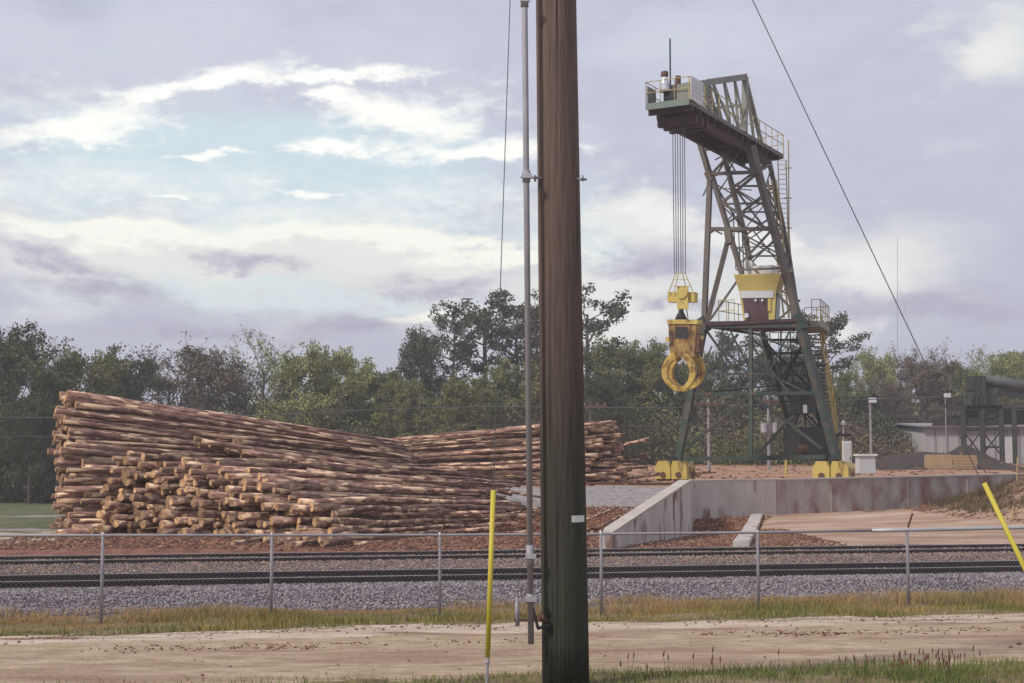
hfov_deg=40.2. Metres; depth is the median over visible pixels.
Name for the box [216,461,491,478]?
log
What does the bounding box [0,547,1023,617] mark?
ballast bed
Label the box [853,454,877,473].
transformer box
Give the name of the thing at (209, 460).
log
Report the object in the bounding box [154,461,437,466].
log
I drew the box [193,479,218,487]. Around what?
log
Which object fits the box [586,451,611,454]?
log
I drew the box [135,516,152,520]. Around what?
log
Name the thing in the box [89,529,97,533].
log
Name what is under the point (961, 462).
timber stack
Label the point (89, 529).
log
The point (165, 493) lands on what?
log
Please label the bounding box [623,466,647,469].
log
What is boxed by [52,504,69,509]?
log
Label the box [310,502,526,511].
log
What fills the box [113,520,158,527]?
log
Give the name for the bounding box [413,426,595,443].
log
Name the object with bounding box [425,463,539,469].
log
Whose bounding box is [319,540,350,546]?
log
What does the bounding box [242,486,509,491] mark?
log
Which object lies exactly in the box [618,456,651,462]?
log
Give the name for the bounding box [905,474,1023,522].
debris scraps
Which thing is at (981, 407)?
chip loading tower
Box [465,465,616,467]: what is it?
log
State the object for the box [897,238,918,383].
radio mast
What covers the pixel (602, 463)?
log
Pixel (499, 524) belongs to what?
log
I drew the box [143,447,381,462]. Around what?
log
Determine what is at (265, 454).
log
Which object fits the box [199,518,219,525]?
log
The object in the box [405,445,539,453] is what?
log
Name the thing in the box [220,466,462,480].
log
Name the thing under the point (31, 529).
gravel road
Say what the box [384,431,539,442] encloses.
log
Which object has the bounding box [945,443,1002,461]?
chip mound
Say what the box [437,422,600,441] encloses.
log
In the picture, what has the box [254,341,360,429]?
deciduous tree
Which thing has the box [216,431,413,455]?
log
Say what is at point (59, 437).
log
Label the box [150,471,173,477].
log
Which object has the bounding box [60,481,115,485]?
log
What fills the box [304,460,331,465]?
log
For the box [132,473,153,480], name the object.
log
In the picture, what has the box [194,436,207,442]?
log
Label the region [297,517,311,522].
log
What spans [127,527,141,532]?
log
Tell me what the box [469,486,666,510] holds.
gravel bank
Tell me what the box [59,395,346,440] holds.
log
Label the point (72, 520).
log
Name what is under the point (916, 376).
deciduous tree
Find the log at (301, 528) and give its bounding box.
[296,526,329,530]
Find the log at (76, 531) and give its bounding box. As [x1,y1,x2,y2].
[56,528,88,533]
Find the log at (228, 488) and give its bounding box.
[225,485,246,491]
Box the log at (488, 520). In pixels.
[469,513,540,523]
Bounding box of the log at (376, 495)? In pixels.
[291,492,490,499]
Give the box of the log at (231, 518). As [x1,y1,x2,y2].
[225,514,243,522]
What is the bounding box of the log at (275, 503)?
[273,502,510,511]
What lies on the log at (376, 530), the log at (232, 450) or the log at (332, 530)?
the log at (332, 530)
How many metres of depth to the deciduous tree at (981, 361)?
168.22 m
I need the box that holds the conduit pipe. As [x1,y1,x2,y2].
[514,0,549,643]
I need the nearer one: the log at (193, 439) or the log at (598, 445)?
the log at (193, 439)
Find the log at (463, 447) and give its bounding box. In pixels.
[405,444,509,450]
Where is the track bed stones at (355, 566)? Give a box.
[0,543,1023,586]
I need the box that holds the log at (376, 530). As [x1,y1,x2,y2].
[318,524,471,542]
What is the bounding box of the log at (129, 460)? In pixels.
[122,456,148,464]
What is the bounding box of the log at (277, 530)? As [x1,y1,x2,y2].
[273,527,296,533]
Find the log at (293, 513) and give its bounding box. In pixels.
[288,510,308,515]
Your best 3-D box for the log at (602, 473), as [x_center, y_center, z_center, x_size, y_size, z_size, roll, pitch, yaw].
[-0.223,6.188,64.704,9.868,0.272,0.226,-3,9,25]
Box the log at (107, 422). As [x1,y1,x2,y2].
[67,416,154,427]
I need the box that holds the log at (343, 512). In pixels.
[330,505,463,516]
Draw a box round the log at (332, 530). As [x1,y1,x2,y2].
[328,523,457,533]
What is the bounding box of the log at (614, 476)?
[607,475,620,478]
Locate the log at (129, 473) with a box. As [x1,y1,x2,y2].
[125,470,145,477]
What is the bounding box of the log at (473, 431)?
[408,425,525,441]
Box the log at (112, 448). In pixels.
[64,442,213,453]
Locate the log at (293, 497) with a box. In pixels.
[288,495,426,503]
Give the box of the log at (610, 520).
[590,513,626,532]
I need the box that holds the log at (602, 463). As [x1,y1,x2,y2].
[592,461,608,464]
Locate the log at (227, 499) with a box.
[225,497,239,503]
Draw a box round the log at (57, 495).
[55,492,83,497]
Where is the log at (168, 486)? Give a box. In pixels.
[160,483,183,490]
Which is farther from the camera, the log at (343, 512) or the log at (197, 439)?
the log at (197, 439)
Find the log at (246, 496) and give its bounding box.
[239,493,287,499]
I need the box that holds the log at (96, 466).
[81,464,132,468]
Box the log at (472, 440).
[412,426,586,445]
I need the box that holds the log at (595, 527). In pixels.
[587,522,612,531]
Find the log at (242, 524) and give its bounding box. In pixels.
[232,520,269,527]
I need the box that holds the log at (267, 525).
[263,522,295,527]
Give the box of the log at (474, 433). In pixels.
[383,425,539,441]
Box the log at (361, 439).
[267,425,382,443]
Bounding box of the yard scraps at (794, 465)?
[589,450,1023,485]
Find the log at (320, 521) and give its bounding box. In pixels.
[312,517,466,526]
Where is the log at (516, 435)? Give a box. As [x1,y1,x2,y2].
[399,433,539,446]
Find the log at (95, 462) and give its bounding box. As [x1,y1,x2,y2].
[81,459,136,466]
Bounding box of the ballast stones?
[0,571,1023,616]
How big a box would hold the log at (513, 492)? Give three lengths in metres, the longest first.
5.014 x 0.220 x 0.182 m
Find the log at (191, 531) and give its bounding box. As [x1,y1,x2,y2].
[182,528,213,533]
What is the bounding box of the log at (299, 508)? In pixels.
[290,504,505,515]
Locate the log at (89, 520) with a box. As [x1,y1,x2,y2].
[79,519,100,522]
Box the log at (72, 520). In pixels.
[67,518,101,523]
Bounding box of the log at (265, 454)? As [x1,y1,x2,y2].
[242,449,436,477]
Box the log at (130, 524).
[127,521,140,527]
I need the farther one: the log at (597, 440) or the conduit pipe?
the log at (597, 440)
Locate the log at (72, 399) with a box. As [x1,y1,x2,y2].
[64,395,273,429]
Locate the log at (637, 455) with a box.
[624,452,647,459]
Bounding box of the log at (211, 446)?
[208,445,223,448]
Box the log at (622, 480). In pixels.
[607,478,626,481]
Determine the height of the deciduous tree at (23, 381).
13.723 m
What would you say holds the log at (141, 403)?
on the log at (61, 397)
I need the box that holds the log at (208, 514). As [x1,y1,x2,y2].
[198,510,222,517]
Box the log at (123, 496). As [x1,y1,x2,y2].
[118,493,143,500]
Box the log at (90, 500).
[80,498,104,503]
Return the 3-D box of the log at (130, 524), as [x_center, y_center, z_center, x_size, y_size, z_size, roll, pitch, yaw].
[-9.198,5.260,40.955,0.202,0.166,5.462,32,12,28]
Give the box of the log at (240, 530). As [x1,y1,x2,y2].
[234,528,269,533]
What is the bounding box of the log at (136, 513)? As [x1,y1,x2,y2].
[133,510,141,516]
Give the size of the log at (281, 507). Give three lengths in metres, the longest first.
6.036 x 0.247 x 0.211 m
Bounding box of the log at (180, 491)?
[177,488,193,494]
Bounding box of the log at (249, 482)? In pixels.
[241,478,457,487]
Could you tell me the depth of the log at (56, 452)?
42.42 m
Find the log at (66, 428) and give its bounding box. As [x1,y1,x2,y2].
[64,426,348,453]
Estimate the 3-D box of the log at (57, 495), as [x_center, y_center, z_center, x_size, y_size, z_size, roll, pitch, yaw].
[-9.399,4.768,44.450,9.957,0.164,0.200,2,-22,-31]
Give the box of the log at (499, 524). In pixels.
[302,522,518,539]
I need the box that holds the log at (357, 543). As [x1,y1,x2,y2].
[352,529,534,545]
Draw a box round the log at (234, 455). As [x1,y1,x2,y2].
[162,453,416,460]
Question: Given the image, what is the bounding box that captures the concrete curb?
[733,514,761,546]
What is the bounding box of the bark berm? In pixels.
[852,452,1023,469]
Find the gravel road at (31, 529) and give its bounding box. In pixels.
[0,515,64,531]
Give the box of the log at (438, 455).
[418,450,539,456]
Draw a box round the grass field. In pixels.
[0,454,671,532]
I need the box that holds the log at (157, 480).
[154,476,163,483]
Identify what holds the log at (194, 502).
on the log at (227, 508)
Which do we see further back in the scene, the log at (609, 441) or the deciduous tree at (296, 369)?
the deciduous tree at (296, 369)
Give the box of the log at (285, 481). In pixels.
[261,478,430,487]
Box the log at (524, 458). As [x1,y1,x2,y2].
[435,456,539,460]
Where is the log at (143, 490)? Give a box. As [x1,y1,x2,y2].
[133,488,161,493]
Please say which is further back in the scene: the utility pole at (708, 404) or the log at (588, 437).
the utility pole at (708, 404)
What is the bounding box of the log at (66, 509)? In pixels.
[61,507,72,511]
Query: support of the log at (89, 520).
on the log at (76, 526)
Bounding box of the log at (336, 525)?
[330,523,472,528]
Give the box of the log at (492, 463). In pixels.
[438,458,539,465]
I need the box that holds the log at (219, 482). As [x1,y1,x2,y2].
[209,479,241,485]
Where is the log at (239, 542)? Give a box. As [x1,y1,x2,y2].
[231,537,262,544]
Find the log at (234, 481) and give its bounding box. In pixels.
[231,479,241,484]
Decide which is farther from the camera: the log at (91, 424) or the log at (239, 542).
the log at (91, 424)
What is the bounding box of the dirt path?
[0,531,127,546]
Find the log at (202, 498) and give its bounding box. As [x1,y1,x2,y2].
[192,496,210,499]
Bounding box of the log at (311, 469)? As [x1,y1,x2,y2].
[306,468,486,497]
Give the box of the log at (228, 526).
[223,523,231,529]
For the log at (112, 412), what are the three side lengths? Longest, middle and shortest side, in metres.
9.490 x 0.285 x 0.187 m
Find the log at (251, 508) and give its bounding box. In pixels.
[243,506,261,510]
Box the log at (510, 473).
[461,471,539,475]
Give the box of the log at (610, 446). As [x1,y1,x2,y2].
[482,444,615,453]
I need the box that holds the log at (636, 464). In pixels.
[532,463,637,469]
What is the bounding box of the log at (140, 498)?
[129,493,165,504]
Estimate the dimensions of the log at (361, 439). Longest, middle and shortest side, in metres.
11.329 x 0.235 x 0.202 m
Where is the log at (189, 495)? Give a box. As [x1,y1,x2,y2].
[186,494,195,497]
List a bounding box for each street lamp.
[868,398,876,453]
[944,393,950,452]
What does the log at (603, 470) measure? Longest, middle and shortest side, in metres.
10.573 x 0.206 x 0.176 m
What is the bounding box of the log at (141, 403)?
[66,390,349,438]
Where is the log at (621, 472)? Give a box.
[586,470,625,475]
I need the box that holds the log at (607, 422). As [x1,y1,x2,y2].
[600,420,612,423]
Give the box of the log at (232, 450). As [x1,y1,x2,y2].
[224,447,255,456]
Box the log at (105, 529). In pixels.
[97,526,126,532]
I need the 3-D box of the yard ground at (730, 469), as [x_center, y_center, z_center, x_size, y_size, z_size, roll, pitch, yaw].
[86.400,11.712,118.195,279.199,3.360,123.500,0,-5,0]
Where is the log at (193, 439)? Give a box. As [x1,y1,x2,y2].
[63,425,402,457]
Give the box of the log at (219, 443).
[201,439,445,478]
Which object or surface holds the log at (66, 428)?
on the log at (254, 443)
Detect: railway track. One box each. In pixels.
[0,544,1023,564]
[0,560,1022,591]
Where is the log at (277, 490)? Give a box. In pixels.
[272,487,299,494]
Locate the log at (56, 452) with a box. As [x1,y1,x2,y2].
[54,450,111,457]
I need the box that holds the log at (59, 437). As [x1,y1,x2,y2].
[54,434,373,461]
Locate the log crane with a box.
[645,38,854,480]
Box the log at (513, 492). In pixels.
[460,486,539,497]
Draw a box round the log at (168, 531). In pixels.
[158,528,182,533]
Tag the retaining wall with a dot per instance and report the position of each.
(679, 506)
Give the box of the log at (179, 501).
[169,498,216,504]
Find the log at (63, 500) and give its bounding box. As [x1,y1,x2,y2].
[57,497,83,503]
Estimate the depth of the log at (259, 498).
37.20 m
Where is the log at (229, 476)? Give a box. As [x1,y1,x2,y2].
[224,473,248,479]
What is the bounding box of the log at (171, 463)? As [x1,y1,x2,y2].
[163,461,180,466]
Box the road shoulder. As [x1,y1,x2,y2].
[0,613,1023,643]
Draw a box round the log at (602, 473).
[585,472,607,474]
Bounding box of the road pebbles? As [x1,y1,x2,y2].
[4,610,1023,677]
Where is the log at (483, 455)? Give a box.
[421,451,539,457]
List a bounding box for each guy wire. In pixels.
[485,0,510,682]
[752,0,1023,571]
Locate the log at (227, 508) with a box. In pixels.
[217,506,241,509]
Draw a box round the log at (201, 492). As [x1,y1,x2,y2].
[196,489,207,496]
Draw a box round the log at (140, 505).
[134,501,149,507]
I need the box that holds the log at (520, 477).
[502,476,539,478]
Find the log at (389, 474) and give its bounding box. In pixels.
[297,461,474,488]
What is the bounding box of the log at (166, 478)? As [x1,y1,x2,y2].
[161,476,183,480]
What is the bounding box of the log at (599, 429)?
[588,427,603,432]
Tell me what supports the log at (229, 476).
on the stacked logs at (61, 522)
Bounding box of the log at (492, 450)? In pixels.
[414,447,539,455]
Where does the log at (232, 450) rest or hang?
on the stacked logs at (61, 522)
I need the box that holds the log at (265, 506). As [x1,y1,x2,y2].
[261,502,274,510]
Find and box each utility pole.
[521,0,588,682]
[584,401,605,421]
[693,399,723,470]
[758,396,777,470]
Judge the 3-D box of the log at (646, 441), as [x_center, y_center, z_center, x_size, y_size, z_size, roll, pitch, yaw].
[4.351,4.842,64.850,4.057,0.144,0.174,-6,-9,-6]
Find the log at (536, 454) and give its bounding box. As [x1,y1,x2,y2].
[460,450,585,459]
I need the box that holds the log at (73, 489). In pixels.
[63,486,102,492]
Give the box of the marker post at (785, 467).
[785,427,786,477]
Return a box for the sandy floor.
[752,503,1023,546]
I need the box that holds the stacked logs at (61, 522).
[47,391,654,540]
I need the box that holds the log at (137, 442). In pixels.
[66,440,197,446]
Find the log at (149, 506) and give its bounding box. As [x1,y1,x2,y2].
[147,504,154,508]
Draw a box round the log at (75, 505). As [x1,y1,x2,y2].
[70,503,86,507]
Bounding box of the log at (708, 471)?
[695,470,710,472]
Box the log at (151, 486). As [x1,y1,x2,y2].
[145,483,160,489]
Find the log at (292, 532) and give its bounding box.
[283,525,353,533]
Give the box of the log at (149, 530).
[136,527,157,532]
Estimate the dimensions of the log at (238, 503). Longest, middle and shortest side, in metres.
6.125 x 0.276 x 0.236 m
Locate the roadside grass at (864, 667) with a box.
[5,650,1023,682]
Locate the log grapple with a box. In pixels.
[662,273,705,391]
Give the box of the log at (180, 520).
[174,517,189,524]
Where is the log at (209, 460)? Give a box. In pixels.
[181,457,466,472]
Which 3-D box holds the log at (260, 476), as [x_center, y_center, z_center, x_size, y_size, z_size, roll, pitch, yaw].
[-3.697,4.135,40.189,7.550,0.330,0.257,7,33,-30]
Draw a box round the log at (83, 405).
[74,401,365,441]
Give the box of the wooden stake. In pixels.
[1016,457,1017,481]
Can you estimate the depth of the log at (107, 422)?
43.71 m
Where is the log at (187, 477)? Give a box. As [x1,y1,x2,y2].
[184,474,208,480]
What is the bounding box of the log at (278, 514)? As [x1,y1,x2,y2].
[273,512,283,515]
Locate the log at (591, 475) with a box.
[493,473,597,476]
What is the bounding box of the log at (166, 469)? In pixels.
[159,467,177,471]
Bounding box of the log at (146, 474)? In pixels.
[144,472,173,477]
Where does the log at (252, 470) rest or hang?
on the stacked logs at (61, 522)
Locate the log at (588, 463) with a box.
[585,461,592,465]
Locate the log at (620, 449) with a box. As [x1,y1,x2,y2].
[608,447,623,450]
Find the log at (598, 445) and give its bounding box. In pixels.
[586,443,602,447]
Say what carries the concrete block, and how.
on the bark berm
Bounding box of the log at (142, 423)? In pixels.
[63,414,392,450]
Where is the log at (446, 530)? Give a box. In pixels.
[308,526,489,533]
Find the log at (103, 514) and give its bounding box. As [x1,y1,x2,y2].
[96,510,115,517]
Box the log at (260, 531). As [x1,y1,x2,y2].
[250,530,270,533]
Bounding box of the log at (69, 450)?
[59,447,139,456]
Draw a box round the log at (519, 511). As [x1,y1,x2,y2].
[485,507,540,518]
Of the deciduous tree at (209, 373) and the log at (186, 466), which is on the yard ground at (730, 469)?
the deciduous tree at (209, 373)
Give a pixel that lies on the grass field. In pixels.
(18, 509)
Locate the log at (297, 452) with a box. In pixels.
[253,446,357,460]
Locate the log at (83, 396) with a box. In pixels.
[66,391,383,442]
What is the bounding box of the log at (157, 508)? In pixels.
[153,504,165,512]
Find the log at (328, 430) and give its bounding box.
[154,403,408,443]
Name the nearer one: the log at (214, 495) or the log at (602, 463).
the log at (214, 495)
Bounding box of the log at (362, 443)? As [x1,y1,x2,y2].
[144,415,378,445]
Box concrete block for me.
[924,455,951,468]
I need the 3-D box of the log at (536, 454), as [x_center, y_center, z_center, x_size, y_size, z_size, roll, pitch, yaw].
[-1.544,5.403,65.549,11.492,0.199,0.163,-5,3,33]
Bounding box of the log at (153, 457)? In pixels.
[141,453,239,461]
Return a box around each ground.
[0,599,1023,682]
[521,461,1023,487]
[861,476,1023,511]
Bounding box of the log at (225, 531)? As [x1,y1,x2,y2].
[219,529,234,533]
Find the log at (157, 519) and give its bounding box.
[153,517,174,522]
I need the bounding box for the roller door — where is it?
[1005,437,1018,463]
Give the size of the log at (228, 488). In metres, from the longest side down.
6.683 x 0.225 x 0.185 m
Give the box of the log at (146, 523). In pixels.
[140,519,158,528]
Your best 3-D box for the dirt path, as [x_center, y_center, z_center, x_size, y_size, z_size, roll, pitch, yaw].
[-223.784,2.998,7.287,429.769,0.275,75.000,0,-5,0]
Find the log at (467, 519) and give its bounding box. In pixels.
[296,518,484,526]
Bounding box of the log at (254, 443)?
[232,438,393,462]
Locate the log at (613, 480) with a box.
[587,479,614,481]
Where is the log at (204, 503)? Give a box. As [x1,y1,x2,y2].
[199,500,218,506]
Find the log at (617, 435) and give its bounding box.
[443,433,621,450]
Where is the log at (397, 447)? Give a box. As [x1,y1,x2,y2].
[379,444,407,449]
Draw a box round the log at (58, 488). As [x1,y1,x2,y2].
[55,486,62,490]
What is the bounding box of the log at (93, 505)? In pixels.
[87,504,102,507]
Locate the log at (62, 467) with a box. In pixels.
[58,465,80,469]
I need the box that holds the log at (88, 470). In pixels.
[66,467,120,473]
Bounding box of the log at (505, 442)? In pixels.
[408,431,587,449]
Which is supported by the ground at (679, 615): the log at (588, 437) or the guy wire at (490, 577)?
the guy wire at (490, 577)
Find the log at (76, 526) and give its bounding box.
[72,523,102,528]
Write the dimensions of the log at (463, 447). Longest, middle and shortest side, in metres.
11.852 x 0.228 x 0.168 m
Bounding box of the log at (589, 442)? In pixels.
[585,441,593,445]
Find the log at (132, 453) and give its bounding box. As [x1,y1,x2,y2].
[127,450,149,456]
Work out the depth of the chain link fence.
21.94 m
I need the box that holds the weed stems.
[621,653,980,680]
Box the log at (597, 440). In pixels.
[419,438,602,451]
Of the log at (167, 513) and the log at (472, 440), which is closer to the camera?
the log at (167, 513)
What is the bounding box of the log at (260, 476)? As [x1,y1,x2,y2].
[257,472,497,492]
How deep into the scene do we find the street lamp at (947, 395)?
117.77 m
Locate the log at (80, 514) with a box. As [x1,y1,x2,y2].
[68,512,96,517]
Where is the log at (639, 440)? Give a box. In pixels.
[598,437,648,449]
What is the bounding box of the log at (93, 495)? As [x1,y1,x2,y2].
[83,492,116,497]
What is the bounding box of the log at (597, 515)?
[586,509,612,520]
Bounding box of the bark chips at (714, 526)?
[668,514,771,541]
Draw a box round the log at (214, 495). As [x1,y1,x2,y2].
[208,491,228,498]
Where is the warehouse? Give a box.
[886,423,1023,463]
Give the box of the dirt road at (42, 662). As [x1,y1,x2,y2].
[0,621,1023,682]
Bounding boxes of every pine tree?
[375,323,447,433]
[426,303,481,385]
[427,288,532,410]
[462,301,538,410]
[494,289,539,423]
[534,282,631,418]
[706,331,779,461]
[783,309,873,396]
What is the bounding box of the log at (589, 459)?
[434,458,594,463]
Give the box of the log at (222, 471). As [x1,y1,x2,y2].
[218,469,335,479]
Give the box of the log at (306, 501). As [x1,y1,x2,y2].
[297,496,520,504]
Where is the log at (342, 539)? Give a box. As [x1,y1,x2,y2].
[326,530,444,543]
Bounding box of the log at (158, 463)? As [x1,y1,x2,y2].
[155,461,163,466]
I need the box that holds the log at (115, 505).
[104,501,131,509]
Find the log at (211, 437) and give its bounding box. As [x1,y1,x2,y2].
[59,418,373,453]
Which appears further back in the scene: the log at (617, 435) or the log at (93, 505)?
the log at (617, 435)
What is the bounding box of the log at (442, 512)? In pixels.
[381,511,448,515]
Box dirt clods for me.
[80,625,1023,652]
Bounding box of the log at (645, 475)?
[627,472,660,479]
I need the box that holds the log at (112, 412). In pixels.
[74,407,143,415]
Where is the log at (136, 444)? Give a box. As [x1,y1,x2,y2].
[75,439,385,462]
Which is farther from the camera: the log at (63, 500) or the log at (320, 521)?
the log at (63, 500)
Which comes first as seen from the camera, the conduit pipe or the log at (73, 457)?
the conduit pipe
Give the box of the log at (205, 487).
[194,486,217,489]
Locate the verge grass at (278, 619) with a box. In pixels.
[0,582,1023,636]
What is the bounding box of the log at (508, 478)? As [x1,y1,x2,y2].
[348,460,523,481]
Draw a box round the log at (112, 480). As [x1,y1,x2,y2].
[108,477,123,483]
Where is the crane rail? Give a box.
[516,482,674,485]
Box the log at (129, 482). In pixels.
[124,478,148,486]
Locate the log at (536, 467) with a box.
[434,466,539,468]
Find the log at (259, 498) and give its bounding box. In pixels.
[254,494,296,502]
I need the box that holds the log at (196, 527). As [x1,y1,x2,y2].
[191,524,222,530]
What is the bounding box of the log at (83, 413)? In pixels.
[55,408,361,447]
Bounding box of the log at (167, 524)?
[159,520,191,527]
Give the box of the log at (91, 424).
[63,418,231,441]
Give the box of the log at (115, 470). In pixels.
[110,468,123,472]
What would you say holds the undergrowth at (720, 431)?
on the yard ground at (730, 469)
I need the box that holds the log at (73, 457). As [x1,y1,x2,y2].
[63,454,111,460]
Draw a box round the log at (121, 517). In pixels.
[111,514,134,520]
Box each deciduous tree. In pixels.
[0,318,79,472]
[0,326,109,486]
[0,339,31,472]
[0,370,85,500]
[0,393,59,503]
[5,343,134,474]
[84,345,163,400]
[117,331,229,412]
[146,344,261,417]
[196,353,281,414]
[210,324,303,421]
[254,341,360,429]
[300,338,386,435]
[343,361,411,437]
[371,378,440,437]
[420,369,494,432]
[475,356,539,428]
[507,366,594,426]
[583,331,669,447]
[584,372,640,441]
[614,336,696,461]
[644,352,733,449]
[697,345,755,462]
[725,348,798,437]
[765,347,833,437]
[826,371,872,417]
[832,347,892,417]
[845,389,895,443]
[851,346,912,420]
[872,355,966,422]
[873,384,925,428]
[883,341,934,421]
[914,337,969,422]
[941,360,992,417]
[944,344,1013,404]
[970,350,1023,409]
[996,349,1023,404]
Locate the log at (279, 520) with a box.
[270,513,533,524]
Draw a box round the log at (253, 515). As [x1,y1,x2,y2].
[238,512,273,519]
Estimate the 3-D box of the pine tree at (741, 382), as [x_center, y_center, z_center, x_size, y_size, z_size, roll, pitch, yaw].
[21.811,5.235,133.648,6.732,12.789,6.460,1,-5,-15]
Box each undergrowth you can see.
[0,443,62,502]
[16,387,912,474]
[171,375,1023,454]
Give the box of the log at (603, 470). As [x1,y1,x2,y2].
[591,469,615,471]
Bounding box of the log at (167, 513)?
[161,509,197,517]
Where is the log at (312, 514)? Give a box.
[309,512,476,519]
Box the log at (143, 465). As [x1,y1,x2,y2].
[137,461,156,468]
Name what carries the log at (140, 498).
on the stacked logs at (61, 522)
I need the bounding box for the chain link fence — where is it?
[0,513,1023,624]
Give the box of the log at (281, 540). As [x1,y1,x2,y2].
[274,537,294,543]
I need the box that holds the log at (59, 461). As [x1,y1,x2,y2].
[54,458,81,464]
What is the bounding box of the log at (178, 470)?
[174,468,188,473]
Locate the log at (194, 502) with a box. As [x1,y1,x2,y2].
[191,499,217,507]
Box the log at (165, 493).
[161,491,173,495]
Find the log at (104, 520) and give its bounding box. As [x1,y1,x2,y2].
[101,518,109,522]
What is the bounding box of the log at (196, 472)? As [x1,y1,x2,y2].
[188,469,220,475]
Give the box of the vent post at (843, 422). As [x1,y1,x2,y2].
[841,420,845,440]
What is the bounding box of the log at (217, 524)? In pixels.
[212,522,225,527]
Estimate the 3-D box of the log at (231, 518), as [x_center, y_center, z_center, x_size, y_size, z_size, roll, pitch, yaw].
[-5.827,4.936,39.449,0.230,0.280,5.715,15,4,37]
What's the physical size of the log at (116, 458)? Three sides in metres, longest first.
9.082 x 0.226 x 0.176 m
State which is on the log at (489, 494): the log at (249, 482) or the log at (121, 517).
the log at (249, 482)
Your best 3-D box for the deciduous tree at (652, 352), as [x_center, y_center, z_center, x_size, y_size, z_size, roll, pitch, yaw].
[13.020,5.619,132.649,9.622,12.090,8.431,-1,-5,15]
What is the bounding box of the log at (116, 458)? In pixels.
[111,455,122,460]
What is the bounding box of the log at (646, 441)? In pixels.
[622,440,648,443]
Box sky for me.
[0,0,1023,444]
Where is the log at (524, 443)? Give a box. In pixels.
[459,441,539,448]
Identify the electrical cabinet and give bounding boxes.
[842,441,851,462]
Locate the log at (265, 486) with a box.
[257,482,481,496]
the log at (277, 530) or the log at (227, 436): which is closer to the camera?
the log at (277, 530)
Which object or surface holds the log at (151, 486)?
on the log at (143, 490)
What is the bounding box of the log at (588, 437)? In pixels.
[585,435,595,438]
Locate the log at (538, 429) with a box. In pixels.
[402,428,539,444]
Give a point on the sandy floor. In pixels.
(858, 520)
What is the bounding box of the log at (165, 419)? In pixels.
[67,408,392,449]
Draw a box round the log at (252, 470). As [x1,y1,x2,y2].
[247,468,344,479]
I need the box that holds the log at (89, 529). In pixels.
[87,526,97,531]
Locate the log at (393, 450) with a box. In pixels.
[364,447,404,452]
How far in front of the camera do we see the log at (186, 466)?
39.19 m
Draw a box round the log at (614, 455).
[602,453,617,456]
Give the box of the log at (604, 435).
[585,433,613,437]
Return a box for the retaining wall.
[599,473,1023,548]
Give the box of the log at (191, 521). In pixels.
[188,518,198,524]
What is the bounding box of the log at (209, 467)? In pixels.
[201,463,347,473]
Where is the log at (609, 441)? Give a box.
[603,440,616,442]
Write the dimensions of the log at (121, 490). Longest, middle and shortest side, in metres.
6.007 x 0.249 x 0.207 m
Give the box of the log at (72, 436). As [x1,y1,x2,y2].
[67,434,191,445]
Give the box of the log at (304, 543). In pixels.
[288,539,318,547]
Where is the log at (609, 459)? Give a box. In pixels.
[422,457,621,463]
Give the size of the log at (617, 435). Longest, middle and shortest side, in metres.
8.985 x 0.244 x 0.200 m
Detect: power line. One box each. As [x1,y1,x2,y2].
[0,397,939,417]
[0,415,931,436]
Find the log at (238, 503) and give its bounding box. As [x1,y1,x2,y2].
[229,500,260,506]
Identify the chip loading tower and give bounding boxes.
[932,374,1023,464]
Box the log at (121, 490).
[119,488,135,493]
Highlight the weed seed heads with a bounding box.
[620,645,980,668]
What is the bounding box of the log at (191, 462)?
[182,460,215,464]
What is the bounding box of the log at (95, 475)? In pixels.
[75,473,120,476]
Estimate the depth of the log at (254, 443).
46.74 m
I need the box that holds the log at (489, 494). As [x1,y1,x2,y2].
[411,478,506,500]
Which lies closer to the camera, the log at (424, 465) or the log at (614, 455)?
the log at (424, 465)
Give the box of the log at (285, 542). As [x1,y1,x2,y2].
[283,538,295,545]
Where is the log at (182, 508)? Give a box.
[169,506,197,510]
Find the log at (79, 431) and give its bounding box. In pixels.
[67,427,197,445]
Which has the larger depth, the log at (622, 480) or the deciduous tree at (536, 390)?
the deciduous tree at (536, 390)
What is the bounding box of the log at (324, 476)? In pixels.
[241,472,520,486]
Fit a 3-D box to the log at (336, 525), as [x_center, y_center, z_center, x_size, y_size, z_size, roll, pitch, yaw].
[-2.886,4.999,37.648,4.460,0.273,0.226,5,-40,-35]
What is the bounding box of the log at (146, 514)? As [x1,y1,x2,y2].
[140,510,153,518]
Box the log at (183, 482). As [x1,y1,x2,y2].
[179,479,193,486]
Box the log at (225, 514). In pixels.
[222,510,262,517]
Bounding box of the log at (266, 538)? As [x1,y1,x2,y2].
[263,532,282,540]
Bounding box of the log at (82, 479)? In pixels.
[64,477,120,481]
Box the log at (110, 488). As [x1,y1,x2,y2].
[103,484,132,492]
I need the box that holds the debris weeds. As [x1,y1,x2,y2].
[920,468,1023,514]
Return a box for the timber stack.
[952,455,977,468]
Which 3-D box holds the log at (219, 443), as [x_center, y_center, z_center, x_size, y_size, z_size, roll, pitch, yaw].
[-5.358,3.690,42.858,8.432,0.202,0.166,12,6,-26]
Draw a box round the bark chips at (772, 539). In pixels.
[0,505,846,551]
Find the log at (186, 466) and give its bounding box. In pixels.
[182,464,201,469]
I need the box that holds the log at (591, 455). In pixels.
[413,453,597,461]
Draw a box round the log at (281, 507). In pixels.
[275,504,290,510]
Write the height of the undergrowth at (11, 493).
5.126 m
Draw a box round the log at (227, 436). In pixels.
[146,426,419,458]
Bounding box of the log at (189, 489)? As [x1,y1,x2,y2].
[184,486,195,492]
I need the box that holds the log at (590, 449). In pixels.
[585,448,597,450]

